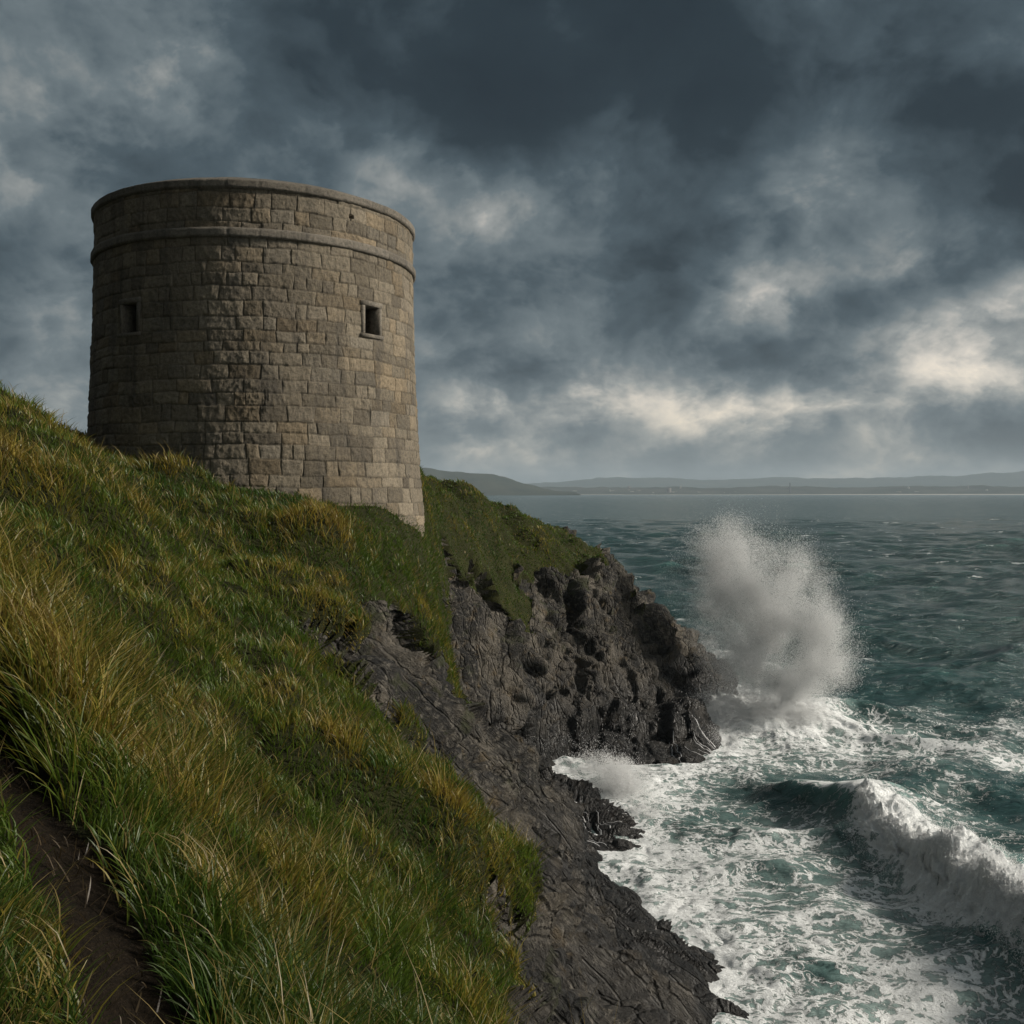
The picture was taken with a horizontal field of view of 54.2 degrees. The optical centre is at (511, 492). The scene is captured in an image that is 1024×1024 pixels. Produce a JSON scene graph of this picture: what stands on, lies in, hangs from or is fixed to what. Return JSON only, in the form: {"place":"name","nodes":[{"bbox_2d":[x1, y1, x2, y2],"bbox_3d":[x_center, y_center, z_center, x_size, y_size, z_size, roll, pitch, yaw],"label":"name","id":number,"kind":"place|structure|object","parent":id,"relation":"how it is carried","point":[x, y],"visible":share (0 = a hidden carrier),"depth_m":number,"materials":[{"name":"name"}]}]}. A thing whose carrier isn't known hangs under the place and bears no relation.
{"place":"outdoors","nodes":[
{"label":"outdoors","id":0,"kind":"place"},
{"bbox_2d":[0,379,645,1023],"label":"hillside","id":1,"kind":"structure","parent":0,"point":[396,800],"depth_m":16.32,"materials":[{"name":"green plant"}]},
{"bbox_2d":[0,701,187,1023],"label":"footpath","id":2,"kind":"structure","parent":1,"relation":"on","point":[136,948],"depth_m":4.88,"materials":[{"name":"brown soil"}]},
{"bbox_2d":[86,177,424,537],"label":"round tower","id":3,"kind":"structure","parent":1,"relation":"on","point":[255,333],"depth_m":32.13,"materials":[{"name":"stone"}]},
{"bbox_2d":[117,297,140,337],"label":"window","id":4,"kind":"structure","parent":3,"relation":"in","point":[130,308],"depth_m":32.56,"materials":[{"name":"stone"}]},
{"bbox_2d":[360,299,383,339],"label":"window","id":5,"kind":"structure","parent":3,"relation":"in","point":[371,312],"depth_m":34.28,"materials":[{"name":"stone"}]},
{"bbox_2d":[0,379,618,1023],"bbox_3d":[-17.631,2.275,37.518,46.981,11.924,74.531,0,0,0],"label":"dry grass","id":6,"kind":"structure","parent":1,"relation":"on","point":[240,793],"depth_m":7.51,"materials":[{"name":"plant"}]},
{"bbox_2d":[422,468,579,494],"bbox_3d":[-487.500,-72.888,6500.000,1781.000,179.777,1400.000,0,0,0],"label":"hills","id":7,"kind":"structure","parent":0,"point":[489,484],"depth_m":6146.12,"materials":[{"name":"grey"}]},
{"bbox_2d":[0,0,1023,483],"label":"sky","id":8,"kind":"structure","parent":0,"point":[685,239],"materials":[{"name":"grey"}]},
{"bbox_2d":[280,526,748,1023],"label":"cliff rock","id":9,"kind":"object","parent":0,"point":[593,655],"visible":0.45,"depth_m":34.66,"materials":[{"name":"grey stone"}]},
{"bbox_2d":[484,495,1023,1023],"bbox_3d":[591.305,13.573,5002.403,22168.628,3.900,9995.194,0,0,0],"label":"sea","id":10,"kind":"structure","parent":0,"point":[760,881],"depth_m":48.83,"materials":[{"name":"liquid"}]},
{"bbox_2d":[544,731,648,775],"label":"sea spray","id":11,"kind":"object","parent":10,"relation":"on","point":[597,751],"visible":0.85,"depth_m":48.14,"materials":[{"name":"white liquid"}]},
{"bbox_2d":[561,744,674,838],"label":"sea spray","id":12,"kind":"object","parent":10,"relation":"on","point":[627,785],"visible":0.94,"depth_m":45.44,"materials":[{"name":"white liquid"}]},
{"bbox_2d":[580,717,715,845],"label":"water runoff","id":13,"kind":"structure","parent":10,"relation":"on","point":[626,813],"depth_m":43.10,"materials":[{"name":"white liquid"}]},
{"bbox_2d":[662,507,867,750],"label":"sea spray","id":14,"kind":"object","parent":10,"relation":"on","point":[789,684],"visible":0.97,"depth_m":60.76,"materials":[{"name":"white liquid"}]},
{"bbox_2d":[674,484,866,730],"bbox_3d":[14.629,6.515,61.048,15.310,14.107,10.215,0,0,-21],"label":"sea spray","id":15,"kind":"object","parent":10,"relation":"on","point":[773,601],"visible":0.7,"depth_m":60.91,"materials":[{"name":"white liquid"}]},
{"bbox_2d":[837,767,1023,974],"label":"wave froth","id":16,"kind":"object","parent":10,"relation":"on","point":[999,858],"visible":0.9,"depth_m":34.33,"materials":[{"name":"white liquid"}]},
{"bbox_2d":[527,471,1023,487],"bbox_3d":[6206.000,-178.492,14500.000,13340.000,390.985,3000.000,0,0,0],"label":"hills","id":17,"kind":"structure","parent":0,"point":[1012,479],"depth_m":13826.46,"materials":[{"name":"grey"}]},
{"bbox_2d":[541,485,1023,493],"bbox_3d":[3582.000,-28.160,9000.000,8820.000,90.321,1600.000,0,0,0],"label":"shore","id":18,"kind":"structure","parent":0,"point":[976,489],"depth_m":8518.37,"materials":[{"name":"grey"}]},
{"bbox_2d":[580,494,1023,494],"bbox_3d":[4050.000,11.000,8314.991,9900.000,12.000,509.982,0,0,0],"label":"beach","id":19,"kind":"structure","parent":0,"point":[802,494],"depth_m":8174.76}
]}

